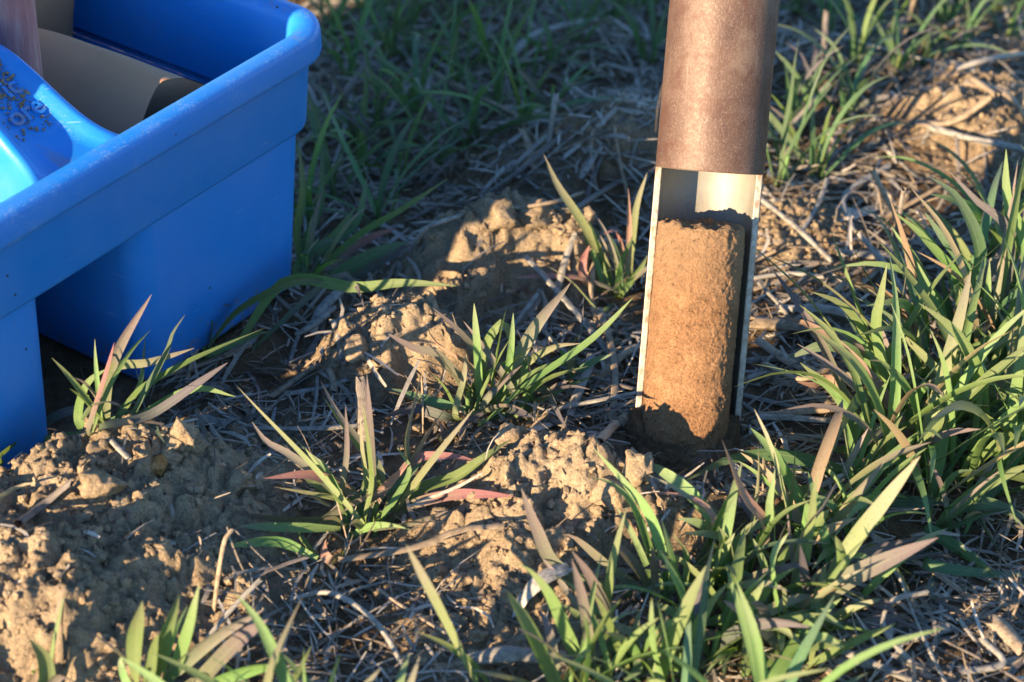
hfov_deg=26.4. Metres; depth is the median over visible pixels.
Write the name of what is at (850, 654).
straw
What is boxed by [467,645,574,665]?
straw
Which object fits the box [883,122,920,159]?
straw
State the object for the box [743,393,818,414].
straw
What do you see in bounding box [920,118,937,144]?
straw
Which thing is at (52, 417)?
wheat plant
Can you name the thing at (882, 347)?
wheat plant
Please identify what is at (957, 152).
straw
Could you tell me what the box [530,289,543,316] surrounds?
straw
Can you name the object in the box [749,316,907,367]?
straw
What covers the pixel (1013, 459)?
wheat plant
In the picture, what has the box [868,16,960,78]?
straw
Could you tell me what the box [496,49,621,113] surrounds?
wheat plant
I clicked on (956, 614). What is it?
straw
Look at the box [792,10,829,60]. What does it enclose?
straw
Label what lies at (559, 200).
straw
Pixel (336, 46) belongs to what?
straw
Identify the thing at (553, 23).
straw
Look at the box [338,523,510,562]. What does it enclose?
straw
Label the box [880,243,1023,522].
wheat plant
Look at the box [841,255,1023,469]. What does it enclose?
wheat plant
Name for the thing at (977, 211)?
wheat plant
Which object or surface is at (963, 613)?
straw
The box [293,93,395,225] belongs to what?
wheat plant
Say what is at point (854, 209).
straw
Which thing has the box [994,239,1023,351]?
wheat plant
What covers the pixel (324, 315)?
straw
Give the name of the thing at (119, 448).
straw
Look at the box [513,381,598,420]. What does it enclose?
straw
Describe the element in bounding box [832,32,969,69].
straw
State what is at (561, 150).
straw
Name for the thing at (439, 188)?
straw
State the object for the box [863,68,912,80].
straw
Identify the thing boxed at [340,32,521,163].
wheat plant
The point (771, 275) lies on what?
straw
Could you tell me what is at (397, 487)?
wheat plant
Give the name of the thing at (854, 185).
straw
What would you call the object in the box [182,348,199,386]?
straw
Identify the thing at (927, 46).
wheat plant
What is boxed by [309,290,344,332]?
straw
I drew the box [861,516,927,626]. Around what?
straw
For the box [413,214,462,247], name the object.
straw
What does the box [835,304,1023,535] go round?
wheat plant
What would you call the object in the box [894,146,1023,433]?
wheat plant
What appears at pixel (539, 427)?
straw
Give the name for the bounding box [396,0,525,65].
wheat plant
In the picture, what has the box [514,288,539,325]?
straw
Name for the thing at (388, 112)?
straw
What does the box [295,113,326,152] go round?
straw
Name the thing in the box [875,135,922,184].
straw
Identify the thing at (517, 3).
wheat plant
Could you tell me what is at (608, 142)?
straw
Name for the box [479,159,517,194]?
straw
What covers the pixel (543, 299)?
straw
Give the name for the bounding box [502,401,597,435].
straw
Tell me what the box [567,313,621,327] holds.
straw
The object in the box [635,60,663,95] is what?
straw
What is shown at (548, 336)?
straw
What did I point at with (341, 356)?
straw
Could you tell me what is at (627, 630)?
wheat plant
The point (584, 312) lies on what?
straw
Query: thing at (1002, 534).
straw litter
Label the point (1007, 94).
straw
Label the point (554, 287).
straw
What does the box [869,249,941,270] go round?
straw
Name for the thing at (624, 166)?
straw
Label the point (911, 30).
straw
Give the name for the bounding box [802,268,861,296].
straw
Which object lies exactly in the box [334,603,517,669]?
straw
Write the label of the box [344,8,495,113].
wheat plant
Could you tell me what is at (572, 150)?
straw
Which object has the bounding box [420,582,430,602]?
straw
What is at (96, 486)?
soil clod
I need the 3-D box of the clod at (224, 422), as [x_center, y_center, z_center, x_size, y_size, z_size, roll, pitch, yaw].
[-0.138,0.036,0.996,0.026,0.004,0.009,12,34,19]
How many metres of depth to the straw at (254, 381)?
1.04 m
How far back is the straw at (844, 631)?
0.89 m
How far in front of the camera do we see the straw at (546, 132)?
1.23 m
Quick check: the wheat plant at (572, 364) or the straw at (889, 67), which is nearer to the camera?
the wheat plant at (572, 364)
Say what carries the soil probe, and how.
on the ground
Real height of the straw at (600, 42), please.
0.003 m
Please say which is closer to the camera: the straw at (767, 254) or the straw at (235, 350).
the straw at (235, 350)
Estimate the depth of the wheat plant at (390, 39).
1.36 m
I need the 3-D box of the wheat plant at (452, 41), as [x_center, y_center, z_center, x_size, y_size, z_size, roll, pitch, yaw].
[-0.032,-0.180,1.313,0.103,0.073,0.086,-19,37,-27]
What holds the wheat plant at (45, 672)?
on the ground
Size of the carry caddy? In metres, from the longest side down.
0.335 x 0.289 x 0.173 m
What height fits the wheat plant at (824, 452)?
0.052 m
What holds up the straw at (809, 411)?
on the ground
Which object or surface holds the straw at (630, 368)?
on the ground
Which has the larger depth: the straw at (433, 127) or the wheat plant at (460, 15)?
the wheat plant at (460, 15)
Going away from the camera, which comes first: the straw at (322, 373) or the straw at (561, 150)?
the straw at (322, 373)
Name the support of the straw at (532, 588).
on the ground
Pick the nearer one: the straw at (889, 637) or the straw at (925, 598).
the straw at (889, 637)
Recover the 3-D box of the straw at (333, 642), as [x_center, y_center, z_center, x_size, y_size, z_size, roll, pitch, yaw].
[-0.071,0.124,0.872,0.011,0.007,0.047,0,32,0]
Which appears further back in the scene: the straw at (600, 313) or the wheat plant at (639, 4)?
the wheat plant at (639, 4)
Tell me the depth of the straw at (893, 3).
1.41 m
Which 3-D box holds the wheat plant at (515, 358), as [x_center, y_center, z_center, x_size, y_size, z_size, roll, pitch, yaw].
[-0.001,0.015,1.002,0.117,0.072,0.084,20,37,29]
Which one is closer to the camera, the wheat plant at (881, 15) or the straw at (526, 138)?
the straw at (526, 138)
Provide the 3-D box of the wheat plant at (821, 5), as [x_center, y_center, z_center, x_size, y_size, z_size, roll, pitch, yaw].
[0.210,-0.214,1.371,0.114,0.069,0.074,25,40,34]
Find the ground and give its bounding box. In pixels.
[0,0,1023,681]
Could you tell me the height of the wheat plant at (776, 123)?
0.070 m
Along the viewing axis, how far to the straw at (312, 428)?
0.99 m
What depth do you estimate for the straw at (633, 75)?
1.35 m
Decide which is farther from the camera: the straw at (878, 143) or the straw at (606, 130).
the straw at (878, 143)
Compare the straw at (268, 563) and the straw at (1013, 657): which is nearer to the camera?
the straw at (1013, 657)
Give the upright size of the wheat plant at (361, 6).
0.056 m
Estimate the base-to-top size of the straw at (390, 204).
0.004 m
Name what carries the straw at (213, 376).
on the ground
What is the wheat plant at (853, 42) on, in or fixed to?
on the ground
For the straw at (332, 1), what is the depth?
1.45 m
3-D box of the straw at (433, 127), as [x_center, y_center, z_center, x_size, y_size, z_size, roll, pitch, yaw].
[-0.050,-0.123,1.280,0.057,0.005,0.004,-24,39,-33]
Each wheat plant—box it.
[0,406,164,499]
[27,596,72,681]
[52,294,263,435]
[95,583,292,681]
[120,600,310,681]
[153,594,380,681]
[201,271,455,360]
[229,372,512,564]
[280,651,419,681]
[292,144,447,279]
[293,89,475,227]
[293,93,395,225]
[294,91,397,199]
[299,65,424,178]
[308,0,401,37]
[308,72,450,146]
[312,87,482,189]
[319,16,417,142]
[320,0,387,76]
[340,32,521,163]
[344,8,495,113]
[347,0,466,58]
[354,0,393,18]
[354,0,474,57]
[358,49,559,145]
[360,0,512,89]
[374,0,434,30]
[380,282,631,441]
[393,0,536,108]
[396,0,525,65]
[406,545,488,681]
[420,11,611,126]
[428,0,498,33]
[440,0,620,91]
[447,0,532,17]
[464,322,587,421]
[473,599,695,681]
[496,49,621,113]
[506,3,619,79]
[507,551,705,681]
[513,155,646,311]
[519,303,612,380]
[521,441,774,621]
[543,508,684,680]
[544,539,826,681]
[545,0,611,43]
[546,0,627,23]
[556,576,769,681]
[565,0,657,11]
[571,573,811,677]
[587,0,668,63]
[602,536,801,642]
[642,463,827,597]
[646,519,845,651]
[649,449,857,572]
[649,530,820,676]
[650,527,812,669]
[661,567,942,681]
[684,409,916,578]
[686,374,955,512]
[702,531,865,674]
[708,456,936,677]
[722,566,896,671]
[731,399,929,566]
[737,272,1023,543]
[741,453,884,567]
[756,244,999,460]
[766,40,878,187]
[767,74,915,179]
[768,25,872,146]
[772,211,1023,400]
[773,271,1023,482]
[775,28,880,114]
[775,472,947,615]
[778,24,938,121]
[779,0,915,36]
[780,254,1023,488]
[787,265,954,458]
[808,448,929,610]
[818,232,1014,434]
[829,0,922,66]
[832,162,1007,345]
[834,0,908,34]
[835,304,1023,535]
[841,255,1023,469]
[867,0,1013,77]
[867,195,1023,381]
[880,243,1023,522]
[883,320,1023,465]
[884,139,1023,256]
[890,203,1016,358]
[891,226,1023,406]
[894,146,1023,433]
[898,0,994,67]
[900,314,1023,496]
[901,199,1020,340]
[903,442,1023,600]
[904,330,1023,491]
[911,162,1017,375]
[918,252,1003,372]
[923,0,999,62]
[929,0,994,26]
[942,371,1023,447]
[946,162,1023,289]
[970,0,1023,40]
[978,284,1020,327]
[986,0,1020,12]
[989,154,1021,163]
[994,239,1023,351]
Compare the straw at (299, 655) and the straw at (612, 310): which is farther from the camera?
the straw at (612, 310)
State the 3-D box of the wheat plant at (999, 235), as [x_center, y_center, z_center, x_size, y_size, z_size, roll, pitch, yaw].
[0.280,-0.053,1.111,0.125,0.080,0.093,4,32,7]
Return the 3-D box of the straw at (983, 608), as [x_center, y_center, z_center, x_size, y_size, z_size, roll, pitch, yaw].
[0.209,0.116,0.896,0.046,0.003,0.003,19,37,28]
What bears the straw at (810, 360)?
on the ground
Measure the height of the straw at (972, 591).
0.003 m
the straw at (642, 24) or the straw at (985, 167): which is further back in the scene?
the straw at (642, 24)
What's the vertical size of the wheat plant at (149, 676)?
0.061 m
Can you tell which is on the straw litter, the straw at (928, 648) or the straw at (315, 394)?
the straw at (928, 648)
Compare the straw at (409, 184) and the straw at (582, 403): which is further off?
the straw at (409, 184)
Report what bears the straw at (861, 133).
on the ground
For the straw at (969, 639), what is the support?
on the ground
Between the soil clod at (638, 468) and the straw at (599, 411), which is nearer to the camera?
the soil clod at (638, 468)
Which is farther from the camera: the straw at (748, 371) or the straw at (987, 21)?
the straw at (987, 21)
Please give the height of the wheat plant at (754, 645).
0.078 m
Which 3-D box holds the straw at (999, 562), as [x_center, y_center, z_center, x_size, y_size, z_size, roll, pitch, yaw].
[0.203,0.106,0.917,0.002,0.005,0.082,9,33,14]
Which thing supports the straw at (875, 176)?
on the ground
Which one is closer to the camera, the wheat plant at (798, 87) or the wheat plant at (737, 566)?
the wheat plant at (737, 566)
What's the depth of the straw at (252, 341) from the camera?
1.07 m
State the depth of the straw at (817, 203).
1.18 m
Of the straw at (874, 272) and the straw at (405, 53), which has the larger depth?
the straw at (405, 53)
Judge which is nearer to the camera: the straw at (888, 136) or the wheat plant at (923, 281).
the wheat plant at (923, 281)
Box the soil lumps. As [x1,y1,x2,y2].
[0,91,999,670]
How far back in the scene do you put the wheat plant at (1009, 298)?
1.07 m
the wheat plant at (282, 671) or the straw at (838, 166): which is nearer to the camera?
the wheat plant at (282, 671)
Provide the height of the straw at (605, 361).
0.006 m
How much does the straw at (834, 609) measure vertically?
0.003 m
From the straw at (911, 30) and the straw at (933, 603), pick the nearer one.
the straw at (933, 603)
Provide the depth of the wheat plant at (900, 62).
1.33 m
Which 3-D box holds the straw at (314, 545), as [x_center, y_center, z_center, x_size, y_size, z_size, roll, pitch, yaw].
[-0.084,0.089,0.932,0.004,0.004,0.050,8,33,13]
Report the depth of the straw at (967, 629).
0.89 m
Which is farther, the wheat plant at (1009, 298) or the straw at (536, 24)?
the straw at (536, 24)
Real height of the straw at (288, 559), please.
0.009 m
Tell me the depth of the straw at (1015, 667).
0.87 m
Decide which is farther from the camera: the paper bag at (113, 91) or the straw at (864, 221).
the straw at (864, 221)
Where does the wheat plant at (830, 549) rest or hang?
on the ground
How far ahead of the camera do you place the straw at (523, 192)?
1.20 m
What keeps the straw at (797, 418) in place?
on the ground
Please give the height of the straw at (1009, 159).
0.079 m
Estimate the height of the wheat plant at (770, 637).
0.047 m
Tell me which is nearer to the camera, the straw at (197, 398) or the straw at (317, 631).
the straw at (317, 631)
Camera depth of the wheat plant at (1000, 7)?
1.42 m
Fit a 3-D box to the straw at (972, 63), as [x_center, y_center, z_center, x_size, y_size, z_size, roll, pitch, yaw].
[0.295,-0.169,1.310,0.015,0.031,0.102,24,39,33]
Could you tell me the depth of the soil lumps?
0.92 m
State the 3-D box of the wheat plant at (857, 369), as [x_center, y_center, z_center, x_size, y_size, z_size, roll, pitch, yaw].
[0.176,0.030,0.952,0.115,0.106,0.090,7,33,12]
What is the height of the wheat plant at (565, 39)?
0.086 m
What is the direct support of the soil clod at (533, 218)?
on the ground
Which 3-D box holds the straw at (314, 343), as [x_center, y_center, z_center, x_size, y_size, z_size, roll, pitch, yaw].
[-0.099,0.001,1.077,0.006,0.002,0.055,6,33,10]
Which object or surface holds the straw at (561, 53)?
on the ground
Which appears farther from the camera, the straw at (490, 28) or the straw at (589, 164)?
the straw at (490, 28)
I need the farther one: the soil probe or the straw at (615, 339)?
the straw at (615, 339)
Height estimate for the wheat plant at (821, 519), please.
0.066 m
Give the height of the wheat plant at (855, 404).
0.093 m
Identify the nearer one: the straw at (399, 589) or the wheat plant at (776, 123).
the straw at (399, 589)
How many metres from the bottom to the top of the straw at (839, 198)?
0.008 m
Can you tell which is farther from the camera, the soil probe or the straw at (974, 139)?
the straw at (974, 139)
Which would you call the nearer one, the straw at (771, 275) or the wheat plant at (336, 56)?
the straw at (771, 275)
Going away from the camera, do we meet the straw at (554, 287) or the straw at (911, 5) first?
the straw at (554, 287)
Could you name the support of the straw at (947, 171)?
on the ground
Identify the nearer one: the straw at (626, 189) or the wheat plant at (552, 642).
the wheat plant at (552, 642)
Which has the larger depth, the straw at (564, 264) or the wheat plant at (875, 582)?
the straw at (564, 264)
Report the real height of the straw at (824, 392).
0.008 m
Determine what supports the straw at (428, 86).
on the ground
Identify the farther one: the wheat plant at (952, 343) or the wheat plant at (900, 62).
the wheat plant at (900, 62)
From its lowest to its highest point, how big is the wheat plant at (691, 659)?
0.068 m
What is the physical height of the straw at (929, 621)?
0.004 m
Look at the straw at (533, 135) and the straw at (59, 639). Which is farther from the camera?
the straw at (533, 135)
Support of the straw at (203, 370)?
on the ground
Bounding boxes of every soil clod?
[76,468,127,504]
[150,454,167,476]
[164,416,199,451]
[192,435,209,453]
[225,468,254,495]
[342,334,368,362]
[468,196,520,232]
[493,422,529,454]
[517,197,553,230]
[575,205,596,226]
[589,476,628,511]
[622,446,653,487]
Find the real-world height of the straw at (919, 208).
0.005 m
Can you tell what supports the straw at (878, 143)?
on the ground
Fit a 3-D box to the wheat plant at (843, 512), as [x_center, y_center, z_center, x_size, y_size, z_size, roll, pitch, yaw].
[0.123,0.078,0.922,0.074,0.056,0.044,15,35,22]
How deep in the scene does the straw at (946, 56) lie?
1.37 m
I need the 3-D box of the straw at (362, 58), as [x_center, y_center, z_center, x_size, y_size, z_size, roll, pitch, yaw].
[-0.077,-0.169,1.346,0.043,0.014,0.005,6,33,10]
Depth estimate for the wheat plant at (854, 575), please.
0.88 m
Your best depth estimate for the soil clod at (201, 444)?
0.95 m
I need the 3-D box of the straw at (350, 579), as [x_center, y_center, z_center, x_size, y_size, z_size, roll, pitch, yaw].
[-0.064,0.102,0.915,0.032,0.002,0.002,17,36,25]
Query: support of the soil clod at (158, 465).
on the ground
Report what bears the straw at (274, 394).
on the ground
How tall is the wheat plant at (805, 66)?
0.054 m
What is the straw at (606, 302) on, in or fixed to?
on the ground
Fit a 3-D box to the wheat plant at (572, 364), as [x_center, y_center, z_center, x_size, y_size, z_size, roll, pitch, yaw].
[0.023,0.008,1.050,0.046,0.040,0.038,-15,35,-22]
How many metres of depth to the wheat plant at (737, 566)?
0.88 m
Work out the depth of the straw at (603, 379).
1.04 m
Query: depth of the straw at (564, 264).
1.11 m
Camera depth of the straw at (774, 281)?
1.13 m
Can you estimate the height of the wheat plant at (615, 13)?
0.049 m
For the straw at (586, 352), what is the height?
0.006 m
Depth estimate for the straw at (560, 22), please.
1.41 m
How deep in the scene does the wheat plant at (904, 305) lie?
1.05 m
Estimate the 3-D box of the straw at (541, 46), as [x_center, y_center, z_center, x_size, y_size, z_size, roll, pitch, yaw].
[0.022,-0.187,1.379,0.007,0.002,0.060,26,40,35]
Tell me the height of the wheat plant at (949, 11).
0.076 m
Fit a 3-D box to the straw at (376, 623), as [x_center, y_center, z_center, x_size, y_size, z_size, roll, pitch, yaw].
[-0.065,0.112,0.881,0.063,0.020,0.008,22,38,31]
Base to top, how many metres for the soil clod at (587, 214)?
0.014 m
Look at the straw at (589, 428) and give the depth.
1.01 m
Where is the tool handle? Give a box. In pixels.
[0,0,42,77]
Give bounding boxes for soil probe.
[635,0,779,469]
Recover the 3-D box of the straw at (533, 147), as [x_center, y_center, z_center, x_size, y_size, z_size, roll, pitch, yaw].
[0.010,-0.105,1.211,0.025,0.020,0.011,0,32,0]
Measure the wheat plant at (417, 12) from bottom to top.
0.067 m
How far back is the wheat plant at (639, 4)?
1.43 m
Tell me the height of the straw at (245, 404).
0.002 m
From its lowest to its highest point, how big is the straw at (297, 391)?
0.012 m
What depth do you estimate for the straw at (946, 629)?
0.89 m
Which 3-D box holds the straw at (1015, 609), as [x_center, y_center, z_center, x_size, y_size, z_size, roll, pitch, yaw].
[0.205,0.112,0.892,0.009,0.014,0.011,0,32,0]
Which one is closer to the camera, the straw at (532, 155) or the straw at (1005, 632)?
the straw at (1005, 632)
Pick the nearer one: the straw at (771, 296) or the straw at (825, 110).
the straw at (771, 296)
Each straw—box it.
[11,479,73,528]
[55,585,65,666]
[108,437,130,459]
[161,343,251,379]
[174,342,244,388]
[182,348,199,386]
[182,384,219,407]
[191,369,228,380]
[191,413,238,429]
[202,588,259,595]
[204,577,261,638]
[210,555,308,601]
[211,528,233,614]
[223,383,249,414]
[233,383,248,410]
[235,530,331,615]
[235,606,259,669]
[242,335,259,352]
[246,371,262,409]
[247,563,327,576]
[251,423,357,430]
[256,587,283,613]
[265,623,367,641]
[266,360,318,400]
[272,534,329,606]
[278,377,350,396]
[285,628,340,661]
[288,334,300,366]
[289,590,403,666]
[290,320,325,371]
[291,419,331,447]
[294,305,335,334]
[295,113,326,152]
[295,533,323,579]
[299,168,400,209]
[299,623,331,681]
[301,92,384,130]
[304,41,382,125]
[304,309,381,367]
[306,542,416,562]
[307,375,318,434]
[308,3,401,4]
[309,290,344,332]
[315,0,351,2]
[318,370,374,412]
[321,40,371,50]
[324,367,337,394]
[324,607,341,681]
[329,319,346,364]
[329,570,382,596]
[331,590,339,625]
[332,94,352,171]
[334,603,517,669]
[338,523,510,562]
[356,376,366,441]
[357,55,411,75]
[358,566,418,621]
[360,575,460,673]
[362,588,424,668]
[367,56,400,72]
[375,178,429,195]
[375,569,457,621]
[378,589,460,640]
[381,27,419,77]
[386,86,410,116]
[390,115,464,148]
[390,658,473,679]
[402,639,468,654]
[410,167,456,197]
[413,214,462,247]
[419,24,493,58]
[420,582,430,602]
[424,154,457,184]
[426,74,432,111]
[427,70,517,116]
[429,173,472,191]
[431,57,487,96]
[446,186,504,189]
[453,143,516,166]
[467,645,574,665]
[478,102,591,197]
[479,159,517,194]
[486,118,562,124]
[494,138,552,195]
[498,111,548,151]
[499,391,635,421]
[502,186,549,198]
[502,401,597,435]
[503,367,557,419]
[508,17,599,64]
[508,162,566,207]
[509,133,547,169]
[511,562,572,618]
[513,114,596,178]
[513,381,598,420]
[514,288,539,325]
[515,140,583,170]
[516,341,637,357]
[518,35,565,59]
[518,127,537,171]
[520,115,598,181]
[522,191,585,207]
[523,255,622,367]
[527,22,564,54]
[527,412,585,431]
[528,337,547,356]
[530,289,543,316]
[530,316,566,353]
[530,411,548,427]
[533,13,626,46]
[533,154,623,173]
[535,8,537,26]
[538,105,579,138]
[538,290,549,334]
[542,7,557,43]
[543,360,636,390]
[546,93,558,143]
[548,321,622,342]
[549,232,576,326]
[563,107,619,159]
[564,353,597,418]
[566,169,652,214]
[567,83,646,123]
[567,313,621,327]
[573,283,610,332]
[573,399,635,419]
[574,36,629,47]
[575,306,597,317]
[577,142,604,178]
[580,419,613,431]
[583,116,647,141]
[585,116,624,195]
[587,145,655,163]
[588,260,597,322]
[589,130,597,188]
[594,292,612,308]
[594,307,618,421]
[595,348,606,408]
[596,139,640,185]
[596,306,616,326]
[597,344,639,382]
[597,411,627,443]
[604,137,618,165]
[612,324,637,380]
[613,125,632,205]
[615,47,664,50]
[623,165,655,213]
[630,57,651,76]
[635,16,650,40]
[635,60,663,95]
[740,423,806,437]
[741,646,935,680]
[742,401,796,442]
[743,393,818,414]
[745,370,845,373]
[746,356,818,363]
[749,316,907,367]
[749,328,911,355]
[751,351,832,380]
[752,260,820,291]
[753,271,823,280]
[753,336,832,375]
[753,414,919,436]
[755,248,778,262]
[755,404,860,415]
[757,245,813,247]
[757,282,790,317]
[757,359,804,386]
[758,303,793,310]
[758,378,835,404]
[760,295,814,316]
[761,192,888,196]
[761,197,832,261]
[761,362,829,381]
[762,205,891,228]
[763,331,787,338]
[765,161,853,174]
[767,81,831,140]
[776,304,870,327]
[777,433,844,440]
[784,53,801,66]
[785,640,967,681]
[785,642,841,681]
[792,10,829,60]
[792,281,846,318]
[799,180,889,186]
[801,177,829,229]
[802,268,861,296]
[806,383,847,397]
[808,396,923,401]
[816,196,862,200]
[818,51,858,81]
[822,102,828,116]
[823,203,892,221]
[826,116,930,170]
[827,648,921,681]
[828,610,862,647]
[829,233,876,243]
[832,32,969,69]
[832,247,917,259]
[832,607,877,643]
[833,152,859,170]
[834,178,860,190]
[834,259,885,303]
[836,598,1023,681]
[836,621,953,664]
[838,202,895,221]
[840,163,890,232]
[852,85,895,155]
[852,646,973,680]
[857,98,896,124]
[857,124,866,137]
[857,231,910,301]
[859,22,942,33]
[861,56,918,79]
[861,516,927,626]
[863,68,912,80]
[864,129,960,152]
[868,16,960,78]
[868,534,1023,639]
[869,167,902,277]
[869,185,940,226]
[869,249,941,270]
[874,206,922,217]
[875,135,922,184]
[876,593,905,668]
[880,589,928,678]
[882,591,1019,632]
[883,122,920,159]
[889,261,937,271]
[891,0,907,48]
[892,187,909,299]
[894,194,908,226]
[895,569,946,681]
[896,0,915,53]
[901,599,1023,618]
[902,155,1001,192]
[904,179,954,183]
[919,94,991,128]
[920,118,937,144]
[920,652,938,681]
[921,573,930,611]
[925,596,990,624]
[925,604,944,657]
[926,125,1023,151]
[926,595,1022,656]
[928,655,1017,681]
[931,49,960,62]
[944,575,1023,613]
[945,656,1023,679]
[949,606,1023,647]
[953,12,1017,29]
[953,52,1023,72]
[954,134,961,183]
[956,618,987,654]
[957,637,1007,675]
[962,80,1023,119]
[969,76,998,97]
[969,602,1022,624]
[981,542,1002,648]
[982,145,987,195]
[985,614,1023,654]
[998,653,1023,681]
[1008,592,1022,622]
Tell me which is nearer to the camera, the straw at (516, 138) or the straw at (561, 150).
the straw at (561, 150)
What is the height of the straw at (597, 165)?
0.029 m
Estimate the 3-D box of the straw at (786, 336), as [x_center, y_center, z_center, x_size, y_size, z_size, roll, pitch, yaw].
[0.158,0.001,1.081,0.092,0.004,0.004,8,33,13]
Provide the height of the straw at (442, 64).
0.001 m
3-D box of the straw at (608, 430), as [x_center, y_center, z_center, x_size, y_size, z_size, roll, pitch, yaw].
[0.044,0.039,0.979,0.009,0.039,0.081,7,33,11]
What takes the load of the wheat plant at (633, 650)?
on the ground
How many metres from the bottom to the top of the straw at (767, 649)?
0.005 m
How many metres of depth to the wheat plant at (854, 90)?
1.27 m
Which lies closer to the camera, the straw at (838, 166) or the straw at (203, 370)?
the straw at (203, 370)
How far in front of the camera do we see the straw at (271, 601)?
0.90 m
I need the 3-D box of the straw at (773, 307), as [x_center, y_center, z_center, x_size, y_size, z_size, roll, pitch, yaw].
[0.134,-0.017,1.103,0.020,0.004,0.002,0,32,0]
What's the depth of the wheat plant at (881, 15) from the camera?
1.40 m
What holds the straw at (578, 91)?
on the ground
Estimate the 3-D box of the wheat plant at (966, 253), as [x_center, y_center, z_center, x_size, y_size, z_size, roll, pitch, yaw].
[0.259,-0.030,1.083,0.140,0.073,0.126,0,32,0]
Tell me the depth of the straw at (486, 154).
1.25 m
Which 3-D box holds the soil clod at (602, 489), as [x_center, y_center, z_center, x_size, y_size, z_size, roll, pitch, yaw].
[0.042,0.065,0.933,0.017,0.014,0.013,8,33,13]
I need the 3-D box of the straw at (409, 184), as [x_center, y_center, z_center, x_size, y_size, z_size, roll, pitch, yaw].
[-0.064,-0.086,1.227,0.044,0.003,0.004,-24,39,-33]
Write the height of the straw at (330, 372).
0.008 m
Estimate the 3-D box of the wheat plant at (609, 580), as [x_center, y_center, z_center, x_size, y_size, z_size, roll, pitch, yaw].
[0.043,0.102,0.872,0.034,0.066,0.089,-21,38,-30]
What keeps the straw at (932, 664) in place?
on the ground
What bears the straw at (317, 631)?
on the ground
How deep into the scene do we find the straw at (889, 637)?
0.88 m
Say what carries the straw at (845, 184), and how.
on the ground
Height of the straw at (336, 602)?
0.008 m
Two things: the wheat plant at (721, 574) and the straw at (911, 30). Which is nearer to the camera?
the wheat plant at (721, 574)
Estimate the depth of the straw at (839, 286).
1.10 m
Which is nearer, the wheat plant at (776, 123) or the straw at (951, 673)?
the straw at (951, 673)
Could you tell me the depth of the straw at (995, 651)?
0.87 m
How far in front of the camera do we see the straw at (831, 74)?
1.32 m
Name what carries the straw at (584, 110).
on the ground
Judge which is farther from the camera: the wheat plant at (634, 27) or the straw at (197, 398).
the wheat plant at (634, 27)
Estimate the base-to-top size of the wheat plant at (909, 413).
0.090 m
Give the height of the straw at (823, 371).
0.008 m
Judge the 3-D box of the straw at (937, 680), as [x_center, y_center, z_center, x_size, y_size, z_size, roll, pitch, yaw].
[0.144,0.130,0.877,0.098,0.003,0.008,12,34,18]
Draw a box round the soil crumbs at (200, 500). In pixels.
[0,0,1023,681]
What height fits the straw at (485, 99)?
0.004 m
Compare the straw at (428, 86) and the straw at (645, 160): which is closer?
the straw at (645, 160)
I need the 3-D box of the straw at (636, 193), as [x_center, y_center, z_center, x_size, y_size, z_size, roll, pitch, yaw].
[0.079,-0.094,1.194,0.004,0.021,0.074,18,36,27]
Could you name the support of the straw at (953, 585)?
on the ground
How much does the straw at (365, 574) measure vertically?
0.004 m
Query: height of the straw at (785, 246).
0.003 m
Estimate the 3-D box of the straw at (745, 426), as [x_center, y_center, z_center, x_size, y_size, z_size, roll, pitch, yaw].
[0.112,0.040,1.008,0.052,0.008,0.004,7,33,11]
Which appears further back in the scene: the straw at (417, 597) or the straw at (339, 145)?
the straw at (339, 145)
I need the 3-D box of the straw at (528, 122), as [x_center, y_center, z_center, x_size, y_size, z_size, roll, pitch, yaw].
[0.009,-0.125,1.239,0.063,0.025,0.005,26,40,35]
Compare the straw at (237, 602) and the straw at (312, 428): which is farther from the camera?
the straw at (312, 428)
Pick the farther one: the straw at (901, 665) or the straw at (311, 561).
the straw at (311, 561)
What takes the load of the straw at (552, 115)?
on the ground
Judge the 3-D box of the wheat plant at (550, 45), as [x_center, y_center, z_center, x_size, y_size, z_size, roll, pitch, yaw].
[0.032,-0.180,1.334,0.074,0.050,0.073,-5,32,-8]
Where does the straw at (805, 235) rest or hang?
on the ground
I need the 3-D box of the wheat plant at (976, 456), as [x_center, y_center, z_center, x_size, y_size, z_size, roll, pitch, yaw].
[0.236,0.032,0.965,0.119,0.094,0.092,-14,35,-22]
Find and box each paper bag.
[35,0,73,36]
[38,28,204,133]
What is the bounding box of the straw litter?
[0,0,1023,681]
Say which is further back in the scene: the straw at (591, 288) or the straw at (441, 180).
the straw at (441, 180)
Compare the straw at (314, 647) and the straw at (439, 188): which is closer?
the straw at (314, 647)
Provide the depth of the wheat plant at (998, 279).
1.04 m
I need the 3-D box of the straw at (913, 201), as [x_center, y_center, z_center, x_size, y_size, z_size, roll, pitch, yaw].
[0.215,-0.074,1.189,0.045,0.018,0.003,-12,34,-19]
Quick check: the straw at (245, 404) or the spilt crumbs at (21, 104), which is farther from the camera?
the straw at (245, 404)
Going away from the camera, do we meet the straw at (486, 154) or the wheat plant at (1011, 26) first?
the straw at (486, 154)
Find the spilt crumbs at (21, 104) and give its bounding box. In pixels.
[0,59,52,140]
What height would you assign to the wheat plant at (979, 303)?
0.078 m
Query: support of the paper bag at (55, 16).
in the carry caddy
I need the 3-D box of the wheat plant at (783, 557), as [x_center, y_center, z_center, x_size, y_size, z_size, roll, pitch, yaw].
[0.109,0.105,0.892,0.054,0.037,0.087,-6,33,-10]
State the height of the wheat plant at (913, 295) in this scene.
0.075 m
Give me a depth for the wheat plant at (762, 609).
0.89 m
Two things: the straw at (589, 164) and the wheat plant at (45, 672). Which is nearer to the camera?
the wheat plant at (45, 672)
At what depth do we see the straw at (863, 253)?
1.15 m
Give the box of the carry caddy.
[0,0,321,469]
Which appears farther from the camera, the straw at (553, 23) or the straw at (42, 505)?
the straw at (553, 23)

